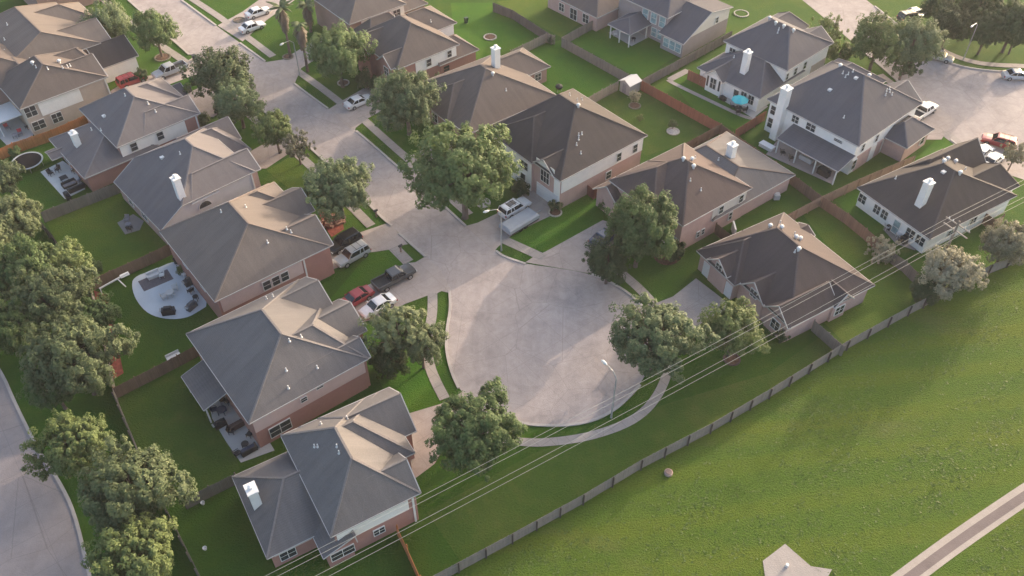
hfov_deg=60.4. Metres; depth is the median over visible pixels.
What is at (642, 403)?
overhead wire
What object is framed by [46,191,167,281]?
lawn
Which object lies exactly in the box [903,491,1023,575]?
trail
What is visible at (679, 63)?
wooden fence
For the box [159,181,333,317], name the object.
house
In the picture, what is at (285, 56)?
lawn ring
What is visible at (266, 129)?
broadleaf tree
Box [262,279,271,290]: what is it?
window
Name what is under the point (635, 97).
sapling
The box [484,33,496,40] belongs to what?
lawn ring
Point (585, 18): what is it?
window
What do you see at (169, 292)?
patio table
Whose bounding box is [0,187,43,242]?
broadleaf tree
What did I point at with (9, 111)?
patio canopy
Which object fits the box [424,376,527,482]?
broadleaf tree
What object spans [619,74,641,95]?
garden shed
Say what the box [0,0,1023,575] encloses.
ground
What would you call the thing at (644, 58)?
lawn
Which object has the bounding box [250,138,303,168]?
driveway
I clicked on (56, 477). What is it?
kerb
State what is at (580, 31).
wooden fence
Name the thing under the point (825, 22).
broadleaf tree
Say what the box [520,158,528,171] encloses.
window
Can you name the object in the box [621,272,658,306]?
sidewalk
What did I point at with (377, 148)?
kerb
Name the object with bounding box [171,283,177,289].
patio chair
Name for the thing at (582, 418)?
overhead wire
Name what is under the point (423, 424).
driveway
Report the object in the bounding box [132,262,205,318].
patio
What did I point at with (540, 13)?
lawn
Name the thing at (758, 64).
house
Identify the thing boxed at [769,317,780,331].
window
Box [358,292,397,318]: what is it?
parked car
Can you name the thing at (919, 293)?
bush
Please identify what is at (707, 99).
garden path
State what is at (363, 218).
sidewalk
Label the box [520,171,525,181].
window
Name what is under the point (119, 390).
wooden fence
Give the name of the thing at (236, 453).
patio chair
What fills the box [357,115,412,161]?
sidewalk
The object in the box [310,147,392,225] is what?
kerb
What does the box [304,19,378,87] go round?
broadleaf tree
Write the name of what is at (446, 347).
kerb
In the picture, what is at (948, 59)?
parked car
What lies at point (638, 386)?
kerb
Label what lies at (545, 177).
window
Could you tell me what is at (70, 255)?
broadleaf tree
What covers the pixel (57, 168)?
patio chair
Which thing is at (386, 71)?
window
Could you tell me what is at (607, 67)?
wooden fence
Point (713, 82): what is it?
window
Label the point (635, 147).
window
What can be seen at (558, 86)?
kettle grill
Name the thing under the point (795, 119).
window
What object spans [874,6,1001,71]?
kerb
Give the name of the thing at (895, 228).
patio door
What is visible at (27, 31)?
house
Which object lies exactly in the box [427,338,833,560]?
lawn
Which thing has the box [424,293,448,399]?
sidewalk
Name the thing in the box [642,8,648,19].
window
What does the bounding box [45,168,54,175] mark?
patio chair
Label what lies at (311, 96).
kerb
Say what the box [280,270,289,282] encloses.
window
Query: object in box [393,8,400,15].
window
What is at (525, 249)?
sidewalk
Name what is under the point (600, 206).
bush
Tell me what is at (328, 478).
house
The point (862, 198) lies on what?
window
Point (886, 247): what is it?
bush
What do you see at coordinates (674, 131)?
lawn ring
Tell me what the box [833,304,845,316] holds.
window
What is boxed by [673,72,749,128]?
lawn
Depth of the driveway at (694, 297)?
108.72 m
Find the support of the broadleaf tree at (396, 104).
on the ground at (220, 526)
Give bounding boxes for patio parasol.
[732,95,748,104]
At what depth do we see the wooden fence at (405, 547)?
83.77 m
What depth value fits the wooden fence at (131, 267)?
111.89 m
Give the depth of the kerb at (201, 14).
160.31 m
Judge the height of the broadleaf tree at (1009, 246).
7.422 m
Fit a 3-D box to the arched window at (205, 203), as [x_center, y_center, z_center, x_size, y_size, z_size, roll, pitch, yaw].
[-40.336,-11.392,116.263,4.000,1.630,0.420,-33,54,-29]
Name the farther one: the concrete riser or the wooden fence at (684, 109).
the wooden fence at (684, 109)
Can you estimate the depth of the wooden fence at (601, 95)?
140.13 m
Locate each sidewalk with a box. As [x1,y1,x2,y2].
[101,0,374,227]
[190,0,275,56]
[293,69,343,103]
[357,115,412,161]
[389,245,412,263]
[422,175,472,214]
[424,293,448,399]
[487,365,670,446]
[502,237,545,260]
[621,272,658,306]
[878,74,921,99]
[925,40,1023,67]
[942,130,961,142]
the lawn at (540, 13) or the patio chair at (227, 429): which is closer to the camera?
the patio chair at (227, 429)
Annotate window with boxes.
[23,105,38,118]
[31,118,46,130]
[50,111,63,123]
[129,142,138,151]
[155,131,164,140]
[191,190,219,210]
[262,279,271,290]
[268,417,292,438]
[271,274,280,286]
[279,547,296,561]
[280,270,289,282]
[300,395,307,403]
[330,543,355,562]
[373,525,385,536]
[383,65,388,75]
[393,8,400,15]
[426,58,431,66]
[431,111,437,123]
[443,64,449,72]
[447,50,451,57]
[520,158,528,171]
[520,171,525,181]
[534,72,540,80]
[540,168,549,185]
[559,2,564,11]
[570,7,576,20]
[582,13,588,23]
[605,170,611,179]
[616,151,621,162]
[632,143,637,153]
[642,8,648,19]
[650,12,656,24]
[651,27,656,37]
[657,30,661,39]
[658,16,665,27]
[663,37,669,47]
[669,40,675,50]
[674,43,681,53]
[709,77,716,89]
[715,261,721,270]
[717,205,724,214]
[727,211,732,220]
[732,88,739,96]
[737,194,743,203]
[748,95,754,105]
[749,287,757,299]
[766,117,772,128]
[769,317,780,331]
[770,105,775,115]
[791,114,799,124]
[805,121,816,132]
[833,137,842,144]
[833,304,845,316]
[849,158,857,170]
[857,192,867,205]
[872,203,881,215]
[879,209,888,220]
[905,226,916,240]
[914,233,926,247]
[946,228,954,236]
[968,216,977,226]
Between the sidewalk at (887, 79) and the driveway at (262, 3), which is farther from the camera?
the driveway at (262, 3)
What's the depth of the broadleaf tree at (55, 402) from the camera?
92.62 m
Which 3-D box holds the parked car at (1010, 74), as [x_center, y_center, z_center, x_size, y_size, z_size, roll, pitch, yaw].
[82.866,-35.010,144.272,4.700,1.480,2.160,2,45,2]
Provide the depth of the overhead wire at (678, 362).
88.43 m
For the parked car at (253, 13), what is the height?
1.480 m
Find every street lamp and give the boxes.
[280,40,299,74]
[483,209,501,250]
[601,360,616,418]
[963,23,977,59]
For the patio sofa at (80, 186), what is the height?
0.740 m
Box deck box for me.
[759,140,775,151]
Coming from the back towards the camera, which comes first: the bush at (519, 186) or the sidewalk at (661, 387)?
the bush at (519, 186)
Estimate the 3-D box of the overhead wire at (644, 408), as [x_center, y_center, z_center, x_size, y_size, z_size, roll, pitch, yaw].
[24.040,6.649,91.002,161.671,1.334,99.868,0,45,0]
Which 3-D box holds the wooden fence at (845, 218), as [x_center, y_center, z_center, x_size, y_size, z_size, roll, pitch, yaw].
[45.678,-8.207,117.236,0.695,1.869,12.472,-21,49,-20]
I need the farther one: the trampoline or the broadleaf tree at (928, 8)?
the broadleaf tree at (928, 8)
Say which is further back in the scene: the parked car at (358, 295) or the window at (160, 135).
the window at (160, 135)
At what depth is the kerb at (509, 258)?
113.94 m
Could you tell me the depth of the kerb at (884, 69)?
146.50 m
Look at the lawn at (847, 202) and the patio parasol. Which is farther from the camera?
the patio parasol
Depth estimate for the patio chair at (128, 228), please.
117.50 m
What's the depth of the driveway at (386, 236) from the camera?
116.83 m
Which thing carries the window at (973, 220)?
in the house at (914, 198)
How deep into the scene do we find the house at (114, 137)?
125.76 m
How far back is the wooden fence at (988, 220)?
117.80 m
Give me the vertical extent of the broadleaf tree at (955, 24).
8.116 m
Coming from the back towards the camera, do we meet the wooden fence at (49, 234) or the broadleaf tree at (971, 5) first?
the broadleaf tree at (971, 5)
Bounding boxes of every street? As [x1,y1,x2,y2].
[130,0,647,423]
[803,0,1023,178]
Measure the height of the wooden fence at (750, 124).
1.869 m
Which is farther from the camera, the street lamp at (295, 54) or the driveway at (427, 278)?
the street lamp at (295, 54)
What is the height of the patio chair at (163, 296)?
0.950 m
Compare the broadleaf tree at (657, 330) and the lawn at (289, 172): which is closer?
the broadleaf tree at (657, 330)
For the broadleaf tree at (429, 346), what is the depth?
97.03 m
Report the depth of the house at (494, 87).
133.53 m
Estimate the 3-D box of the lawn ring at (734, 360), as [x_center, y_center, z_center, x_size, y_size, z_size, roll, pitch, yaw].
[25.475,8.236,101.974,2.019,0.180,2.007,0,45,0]
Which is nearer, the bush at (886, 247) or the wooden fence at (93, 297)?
the wooden fence at (93, 297)
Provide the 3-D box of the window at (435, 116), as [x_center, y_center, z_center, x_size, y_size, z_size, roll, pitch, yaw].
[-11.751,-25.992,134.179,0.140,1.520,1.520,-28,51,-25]
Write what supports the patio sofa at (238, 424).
on the patio at (237, 437)
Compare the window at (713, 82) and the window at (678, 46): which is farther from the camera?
the window at (678, 46)
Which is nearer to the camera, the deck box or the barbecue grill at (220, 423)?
the barbecue grill at (220, 423)
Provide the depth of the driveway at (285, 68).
147.80 m
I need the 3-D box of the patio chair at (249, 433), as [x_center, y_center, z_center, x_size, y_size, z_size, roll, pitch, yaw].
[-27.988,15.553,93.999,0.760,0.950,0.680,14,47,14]
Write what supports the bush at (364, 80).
on the ground at (220, 526)
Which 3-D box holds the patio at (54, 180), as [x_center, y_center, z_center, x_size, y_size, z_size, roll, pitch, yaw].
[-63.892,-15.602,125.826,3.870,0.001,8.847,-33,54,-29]
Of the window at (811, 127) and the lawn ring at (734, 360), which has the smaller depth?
the lawn ring at (734, 360)
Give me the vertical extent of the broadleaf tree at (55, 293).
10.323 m
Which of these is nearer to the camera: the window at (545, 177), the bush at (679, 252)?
the bush at (679, 252)
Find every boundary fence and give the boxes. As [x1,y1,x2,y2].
[433,563,459,575]
[458,257,1021,570]
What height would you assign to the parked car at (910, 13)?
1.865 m
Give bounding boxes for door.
[536,182,557,202]
[622,83,626,93]
[702,261,709,277]
[723,281,732,298]
[890,219,901,235]
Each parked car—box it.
[237,20,265,33]
[244,6,271,19]
[342,284,374,306]
[343,94,370,109]
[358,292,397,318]
[497,196,531,219]
[589,227,614,246]
[896,9,923,21]
[908,6,924,14]
[931,50,954,63]
[980,132,1017,150]
[981,143,994,155]
[985,151,1004,162]
[1001,68,1023,80]
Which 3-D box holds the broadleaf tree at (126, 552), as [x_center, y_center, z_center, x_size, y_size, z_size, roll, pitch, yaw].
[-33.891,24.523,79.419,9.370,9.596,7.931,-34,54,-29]
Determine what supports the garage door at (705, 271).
in the house at (768, 267)
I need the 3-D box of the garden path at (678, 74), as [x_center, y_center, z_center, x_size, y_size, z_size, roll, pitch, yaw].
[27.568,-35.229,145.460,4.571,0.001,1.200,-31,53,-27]
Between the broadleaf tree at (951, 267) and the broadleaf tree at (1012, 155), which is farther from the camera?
the broadleaf tree at (1012, 155)
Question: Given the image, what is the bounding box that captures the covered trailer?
[499,207,540,234]
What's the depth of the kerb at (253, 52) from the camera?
150.60 m
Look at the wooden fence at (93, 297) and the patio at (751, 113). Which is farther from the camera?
the patio at (751, 113)
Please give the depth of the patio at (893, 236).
116.79 m
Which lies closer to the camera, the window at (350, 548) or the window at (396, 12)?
the window at (350, 548)
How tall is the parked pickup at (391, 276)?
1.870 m
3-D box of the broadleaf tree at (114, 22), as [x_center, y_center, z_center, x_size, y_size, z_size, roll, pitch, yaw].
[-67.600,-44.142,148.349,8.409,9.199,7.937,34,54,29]
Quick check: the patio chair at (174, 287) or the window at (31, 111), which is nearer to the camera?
the patio chair at (174, 287)
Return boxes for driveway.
[110,58,195,92]
[189,79,256,116]
[218,0,293,40]
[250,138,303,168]
[265,38,321,82]
[329,83,380,132]
[331,223,406,268]
[341,257,449,321]
[407,144,451,181]
[410,392,468,477]
[466,190,549,250]
[526,220,613,272]
[648,279,730,336]
[917,92,953,139]
[983,143,1023,173]
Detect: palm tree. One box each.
[266,0,292,57]
[290,21,308,71]
[295,0,315,32]
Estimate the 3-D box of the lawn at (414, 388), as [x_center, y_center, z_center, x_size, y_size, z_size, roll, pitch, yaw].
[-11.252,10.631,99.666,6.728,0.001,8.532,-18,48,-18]
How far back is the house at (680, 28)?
150.26 m
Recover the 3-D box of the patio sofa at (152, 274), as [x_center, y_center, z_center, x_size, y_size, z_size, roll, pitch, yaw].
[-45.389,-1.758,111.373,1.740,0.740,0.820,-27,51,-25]
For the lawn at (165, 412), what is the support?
on the ground at (220, 526)
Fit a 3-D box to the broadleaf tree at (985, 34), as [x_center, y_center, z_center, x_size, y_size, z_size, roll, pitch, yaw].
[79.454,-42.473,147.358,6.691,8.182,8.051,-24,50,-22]
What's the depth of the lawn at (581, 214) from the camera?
118.58 m
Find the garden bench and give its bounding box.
[165,349,179,359]
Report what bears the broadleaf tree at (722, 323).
on the ground at (220, 526)
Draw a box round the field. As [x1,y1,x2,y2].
[452,262,1023,575]
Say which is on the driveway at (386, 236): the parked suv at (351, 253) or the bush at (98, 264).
the parked suv at (351, 253)
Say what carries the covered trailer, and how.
on the driveway at (486, 231)
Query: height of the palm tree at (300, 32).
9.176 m
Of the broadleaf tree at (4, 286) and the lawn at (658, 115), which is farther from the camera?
the lawn at (658, 115)
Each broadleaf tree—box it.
[0,159,25,196]
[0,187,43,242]
[0,213,18,250]
[0,231,63,300]
[0,263,15,301]
[0,263,101,329]
[0,296,52,355]
[15,314,140,404]
[15,361,74,409]
[19,408,116,481]
[36,235,93,276]
[74,434,199,540]
[77,290,122,329]
[79,0,136,37]
[80,510,178,575]
[124,8,182,56]
[179,44,255,97]
[210,69,266,128]
[250,107,297,153]
[277,127,316,164]
[302,155,374,223]
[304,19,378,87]
[357,303,427,357]
[366,65,446,135]
[367,334,410,379]
[391,317,450,368]
[397,119,524,219]
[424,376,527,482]
[581,234,631,285]
[604,183,678,267]
[607,292,720,383]
[697,296,770,356]
[808,12,849,47]
[850,9,910,71]
[882,13,949,74]
[883,45,927,79]
[918,244,989,301]
[920,0,955,18]
[930,3,972,48]
[955,0,1003,33]
[961,8,1012,54]
[978,218,1023,265]
[988,0,1023,52]
[1000,142,1023,170]
[1003,19,1023,54]
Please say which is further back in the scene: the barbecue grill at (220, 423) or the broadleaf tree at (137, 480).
the barbecue grill at (220, 423)
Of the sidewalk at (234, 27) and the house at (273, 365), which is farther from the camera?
the sidewalk at (234, 27)
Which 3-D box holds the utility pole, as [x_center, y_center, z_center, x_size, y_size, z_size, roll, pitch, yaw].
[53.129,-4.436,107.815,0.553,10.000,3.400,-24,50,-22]
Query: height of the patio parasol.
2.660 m
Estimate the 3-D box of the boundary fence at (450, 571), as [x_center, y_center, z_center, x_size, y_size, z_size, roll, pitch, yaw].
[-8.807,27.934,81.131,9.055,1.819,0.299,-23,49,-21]
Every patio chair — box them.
[2,123,10,129]
[16,128,22,136]
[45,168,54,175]
[54,164,60,172]
[123,214,129,221]
[125,225,132,231]
[159,292,167,300]
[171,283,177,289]
[209,405,216,413]
[225,425,235,433]
[231,448,240,457]
[245,429,251,437]
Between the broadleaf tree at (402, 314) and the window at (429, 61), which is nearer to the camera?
the broadleaf tree at (402, 314)
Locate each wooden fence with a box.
[0,116,87,159]
[39,220,89,287]
[40,184,120,221]
[92,245,171,289]
[92,296,117,399]
[111,392,199,575]
[112,347,198,397]
[185,472,235,508]
[396,524,420,575]
[493,3,551,44]
[510,33,554,51]
[561,21,592,46]
[561,38,628,79]
[587,186,596,198]
[589,80,618,101]
[640,31,732,89]
[640,79,720,128]
[686,124,721,147]
[687,70,705,87]
[714,222,731,238]
[719,123,821,200]
[735,111,766,135]
[788,156,915,219]
[811,319,845,355]
[820,196,885,256]
[886,251,918,281]
[982,213,1004,226]
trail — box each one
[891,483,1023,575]
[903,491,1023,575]
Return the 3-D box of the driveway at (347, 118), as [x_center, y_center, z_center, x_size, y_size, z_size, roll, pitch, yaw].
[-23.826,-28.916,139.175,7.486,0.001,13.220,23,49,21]
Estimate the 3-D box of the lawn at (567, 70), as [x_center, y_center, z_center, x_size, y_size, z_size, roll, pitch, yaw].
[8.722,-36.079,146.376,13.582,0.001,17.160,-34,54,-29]
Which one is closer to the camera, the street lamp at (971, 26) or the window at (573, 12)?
the street lamp at (971, 26)
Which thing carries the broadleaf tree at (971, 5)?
on the ground at (220, 526)
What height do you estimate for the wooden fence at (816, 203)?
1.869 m
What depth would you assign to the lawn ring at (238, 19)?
158.50 m
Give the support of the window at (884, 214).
in the house at (914, 198)
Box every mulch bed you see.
[94,291,123,378]
[320,212,343,236]
[654,247,679,264]
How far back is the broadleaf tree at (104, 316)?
101.28 m
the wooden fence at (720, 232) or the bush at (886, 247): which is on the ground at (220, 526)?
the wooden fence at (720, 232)
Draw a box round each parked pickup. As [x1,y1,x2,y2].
[151,59,187,79]
[370,263,416,291]
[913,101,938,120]
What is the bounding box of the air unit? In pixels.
[773,192,780,199]
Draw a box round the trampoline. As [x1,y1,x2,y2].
[12,152,43,172]
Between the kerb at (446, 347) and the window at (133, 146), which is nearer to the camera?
the kerb at (446, 347)
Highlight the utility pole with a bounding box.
[943,216,969,249]
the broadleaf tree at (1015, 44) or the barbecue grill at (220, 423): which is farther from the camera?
the broadleaf tree at (1015, 44)
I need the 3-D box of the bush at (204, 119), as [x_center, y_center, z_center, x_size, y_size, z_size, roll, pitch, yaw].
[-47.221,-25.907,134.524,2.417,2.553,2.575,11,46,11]
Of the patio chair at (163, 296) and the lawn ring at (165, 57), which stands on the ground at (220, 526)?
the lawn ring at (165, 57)
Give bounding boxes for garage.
[86,34,138,82]
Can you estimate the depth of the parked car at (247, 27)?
154.96 m
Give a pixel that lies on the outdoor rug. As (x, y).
(146, 284)
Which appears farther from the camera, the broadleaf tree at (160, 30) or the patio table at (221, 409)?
the broadleaf tree at (160, 30)
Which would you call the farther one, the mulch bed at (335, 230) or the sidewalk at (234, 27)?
the sidewalk at (234, 27)
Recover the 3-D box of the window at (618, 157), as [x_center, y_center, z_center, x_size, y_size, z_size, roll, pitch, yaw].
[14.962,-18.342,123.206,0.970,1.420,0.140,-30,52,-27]
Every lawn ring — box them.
[154,53,170,61]
[233,17,244,22]
[282,53,293,59]
[337,79,349,85]
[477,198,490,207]
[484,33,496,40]
[548,208,561,216]
[628,102,640,109]
[666,127,679,135]
[723,353,740,365]
[734,9,748,17]
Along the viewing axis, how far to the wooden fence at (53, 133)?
131.24 m
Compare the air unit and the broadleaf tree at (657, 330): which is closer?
the broadleaf tree at (657, 330)
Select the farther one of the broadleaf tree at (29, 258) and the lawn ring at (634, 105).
the lawn ring at (634, 105)
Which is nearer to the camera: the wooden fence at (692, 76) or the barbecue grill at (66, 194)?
the barbecue grill at (66, 194)
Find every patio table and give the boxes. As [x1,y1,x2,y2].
[59,174,67,181]
[165,289,173,297]
[216,405,226,414]
[241,440,248,447]
[735,105,742,109]
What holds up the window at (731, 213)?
in the house at (724, 179)
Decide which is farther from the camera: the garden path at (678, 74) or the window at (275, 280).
the garden path at (678, 74)
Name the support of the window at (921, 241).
in the house at (914, 198)
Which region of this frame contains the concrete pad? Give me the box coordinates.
[763,544,831,575]
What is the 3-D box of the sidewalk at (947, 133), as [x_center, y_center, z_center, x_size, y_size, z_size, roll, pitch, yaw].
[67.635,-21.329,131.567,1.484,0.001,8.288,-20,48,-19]
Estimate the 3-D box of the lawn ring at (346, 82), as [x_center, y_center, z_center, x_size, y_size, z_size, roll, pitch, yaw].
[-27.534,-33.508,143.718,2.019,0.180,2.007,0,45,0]
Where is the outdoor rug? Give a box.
[138,269,172,290]
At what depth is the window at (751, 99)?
137.25 m
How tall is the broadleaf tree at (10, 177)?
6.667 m
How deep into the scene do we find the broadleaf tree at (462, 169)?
111.06 m
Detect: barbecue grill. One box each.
[62,190,71,200]
[159,305,175,315]
[181,276,192,287]
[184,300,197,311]
[211,417,227,430]
[719,95,726,101]
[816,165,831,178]
[900,234,908,244]
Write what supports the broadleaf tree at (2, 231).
on the ground at (220, 526)
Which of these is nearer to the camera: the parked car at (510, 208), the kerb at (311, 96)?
the parked car at (510, 208)
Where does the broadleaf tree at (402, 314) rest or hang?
on the lawn at (414, 388)
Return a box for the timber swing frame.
[99,271,129,292]
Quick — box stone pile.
[320,214,345,227]
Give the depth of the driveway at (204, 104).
139.71 m
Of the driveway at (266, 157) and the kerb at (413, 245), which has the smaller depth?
the kerb at (413, 245)
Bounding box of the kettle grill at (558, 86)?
[555,84,562,92]
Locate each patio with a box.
[0,117,32,144]
[41,161,84,198]
[117,214,143,233]
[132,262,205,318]
[211,398,273,461]
[609,29,647,45]
[718,96,767,117]
[767,140,835,183]
[883,228,915,249]
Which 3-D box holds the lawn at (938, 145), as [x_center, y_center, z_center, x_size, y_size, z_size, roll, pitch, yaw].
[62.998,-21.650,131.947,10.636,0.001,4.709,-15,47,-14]
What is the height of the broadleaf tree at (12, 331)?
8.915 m
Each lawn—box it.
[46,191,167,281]
[118,356,239,492]
[267,147,353,214]
[330,250,402,299]
[374,355,441,412]
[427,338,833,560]
[451,3,541,58]
[497,0,579,36]
[509,195,603,251]
[530,40,620,97]
[571,26,675,78]
[594,82,709,155]
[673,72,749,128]
[804,205,912,342]
[834,189,883,233]
[915,136,952,158]
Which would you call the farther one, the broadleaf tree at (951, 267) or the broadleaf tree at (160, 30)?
the broadleaf tree at (160, 30)
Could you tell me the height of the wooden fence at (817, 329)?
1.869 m
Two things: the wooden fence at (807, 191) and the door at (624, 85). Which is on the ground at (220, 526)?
the wooden fence at (807, 191)
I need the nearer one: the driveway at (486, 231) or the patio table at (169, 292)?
the patio table at (169, 292)
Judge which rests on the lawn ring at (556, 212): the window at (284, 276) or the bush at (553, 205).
the bush at (553, 205)
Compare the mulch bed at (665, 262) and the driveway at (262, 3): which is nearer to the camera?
the mulch bed at (665, 262)
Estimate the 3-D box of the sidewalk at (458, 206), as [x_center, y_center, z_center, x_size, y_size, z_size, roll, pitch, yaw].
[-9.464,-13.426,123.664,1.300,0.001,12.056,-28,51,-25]
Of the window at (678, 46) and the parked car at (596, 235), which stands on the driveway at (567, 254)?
the parked car at (596, 235)
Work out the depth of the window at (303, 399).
92.94 m
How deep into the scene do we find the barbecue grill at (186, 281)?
109.96 m
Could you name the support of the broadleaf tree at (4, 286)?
on the ground at (220, 526)
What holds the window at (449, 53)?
in the house at (428, 40)
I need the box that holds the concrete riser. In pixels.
[664,468,672,476]
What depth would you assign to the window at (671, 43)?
149.28 m
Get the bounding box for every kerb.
[0,369,91,575]
[127,0,189,54]
[181,0,215,25]
[239,42,265,60]
[293,83,328,108]
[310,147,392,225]
[355,130,404,171]
[398,233,425,256]
[445,206,466,225]
[445,290,459,388]
[482,384,640,426]
[495,250,525,264]
[591,273,642,305]
[866,53,898,81]
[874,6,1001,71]
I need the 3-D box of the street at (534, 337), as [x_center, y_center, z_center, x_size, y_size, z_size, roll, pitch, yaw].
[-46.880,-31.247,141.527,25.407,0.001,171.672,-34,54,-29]
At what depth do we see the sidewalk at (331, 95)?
142.77 m
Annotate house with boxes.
[0,2,110,58]
[0,43,21,104]
[0,47,110,135]
[24,0,101,6]
[45,77,200,191]
[114,116,260,244]
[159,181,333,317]
[181,276,370,447]
[231,387,421,567]
[314,0,427,40]
[353,5,478,87]
[424,44,555,139]
[492,88,647,206]
[548,0,618,30]
[593,131,795,247]
[607,0,732,57]
[696,212,874,341]
[697,11,833,111]
[764,58,934,184]
[856,137,1019,253]
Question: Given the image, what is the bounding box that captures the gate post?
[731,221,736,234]
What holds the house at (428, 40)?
on the ground at (220, 526)
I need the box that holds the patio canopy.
[0,102,21,136]
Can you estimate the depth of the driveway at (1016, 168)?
128.09 m
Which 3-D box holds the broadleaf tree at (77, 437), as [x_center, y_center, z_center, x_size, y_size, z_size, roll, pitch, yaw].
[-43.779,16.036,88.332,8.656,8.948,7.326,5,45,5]
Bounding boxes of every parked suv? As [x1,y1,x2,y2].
[115,72,147,88]
[330,226,362,254]
[332,239,370,267]
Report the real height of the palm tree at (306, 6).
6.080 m
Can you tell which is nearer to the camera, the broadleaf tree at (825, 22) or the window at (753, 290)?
the window at (753, 290)
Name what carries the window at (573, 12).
in the house at (600, 14)
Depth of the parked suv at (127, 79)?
142.05 m
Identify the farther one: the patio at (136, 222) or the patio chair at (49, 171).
the patio chair at (49, 171)
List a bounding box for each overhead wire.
[266,180,1022,575]
[280,186,1019,574]
[316,197,1023,575]
[330,206,1015,575]
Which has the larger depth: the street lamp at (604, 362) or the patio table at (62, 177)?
the patio table at (62, 177)
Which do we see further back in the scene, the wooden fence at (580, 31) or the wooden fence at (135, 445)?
the wooden fence at (580, 31)
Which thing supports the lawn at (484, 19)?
on the ground at (220, 526)
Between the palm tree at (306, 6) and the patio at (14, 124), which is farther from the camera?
the palm tree at (306, 6)
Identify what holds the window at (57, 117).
in the house at (43, 93)
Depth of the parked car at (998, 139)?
130.49 m
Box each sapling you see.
[629,89,640,102]
[635,113,642,121]
[667,119,678,128]
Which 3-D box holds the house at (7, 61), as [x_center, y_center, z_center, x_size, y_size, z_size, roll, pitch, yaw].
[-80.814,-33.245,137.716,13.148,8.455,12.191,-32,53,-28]
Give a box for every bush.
[8,145,20,157]
[83,272,99,281]
[91,258,102,270]
[135,67,147,81]
[175,265,182,274]
[198,112,210,126]
[355,65,376,89]
[511,176,529,196]
[547,199,562,210]
[597,200,604,209]
[663,237,685,261]
[771,328,790,343]
[826,41,854,60]
[864,234,900,263]
[909,271,943,306]
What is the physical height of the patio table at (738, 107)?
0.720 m
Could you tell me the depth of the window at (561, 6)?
158.98 m
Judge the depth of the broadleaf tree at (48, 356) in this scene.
92.13 m
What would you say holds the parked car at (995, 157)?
on the driveway at (1016, 168)
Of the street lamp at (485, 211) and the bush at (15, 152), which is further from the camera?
the bush at (15, 152)
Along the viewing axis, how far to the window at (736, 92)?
138.74 m
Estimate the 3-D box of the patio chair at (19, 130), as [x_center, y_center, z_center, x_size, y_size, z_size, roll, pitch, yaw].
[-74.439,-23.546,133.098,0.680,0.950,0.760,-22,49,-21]
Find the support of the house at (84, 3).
on the ground at (220, 526)
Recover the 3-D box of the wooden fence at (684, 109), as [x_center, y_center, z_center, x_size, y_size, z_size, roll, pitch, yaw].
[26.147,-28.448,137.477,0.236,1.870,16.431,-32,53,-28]
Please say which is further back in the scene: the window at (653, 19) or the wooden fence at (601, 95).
the window at (653, 19)
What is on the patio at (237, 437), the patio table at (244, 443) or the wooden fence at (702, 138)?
the patio table at (244, 443)
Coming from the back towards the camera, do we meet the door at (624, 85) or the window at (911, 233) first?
the door at (624, 85)
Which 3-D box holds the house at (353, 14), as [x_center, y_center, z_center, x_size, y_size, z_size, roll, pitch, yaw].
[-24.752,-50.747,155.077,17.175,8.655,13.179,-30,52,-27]
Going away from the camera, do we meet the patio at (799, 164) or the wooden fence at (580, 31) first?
the patio at (799, 164)
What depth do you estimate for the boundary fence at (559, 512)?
93.06 m
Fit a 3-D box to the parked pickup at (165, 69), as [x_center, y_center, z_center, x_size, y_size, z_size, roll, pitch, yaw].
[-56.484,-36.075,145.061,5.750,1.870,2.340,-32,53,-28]
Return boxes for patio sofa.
[61,177,77,189]
[66,182,85,193]
[145,268,160,279]
[227,419,244,430]
[238,442,257,457]
[799,153,813,163]
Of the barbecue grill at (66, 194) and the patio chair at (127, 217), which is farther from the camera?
the barbecue grill at (66, 194)
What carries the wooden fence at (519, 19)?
on the lawn at (484, 19)
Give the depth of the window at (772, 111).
131.31 m
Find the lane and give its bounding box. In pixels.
[0,375,86,575]
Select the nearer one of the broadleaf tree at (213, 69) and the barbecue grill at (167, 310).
the barbecue grill at (167, 310)
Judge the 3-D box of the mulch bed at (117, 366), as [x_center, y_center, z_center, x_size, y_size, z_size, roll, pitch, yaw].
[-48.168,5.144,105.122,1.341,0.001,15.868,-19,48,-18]
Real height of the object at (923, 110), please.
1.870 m
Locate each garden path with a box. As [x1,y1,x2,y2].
[666,79,754,119]
[667,69,687,80]
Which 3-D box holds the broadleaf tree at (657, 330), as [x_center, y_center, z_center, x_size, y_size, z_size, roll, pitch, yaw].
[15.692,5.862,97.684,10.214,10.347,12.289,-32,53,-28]

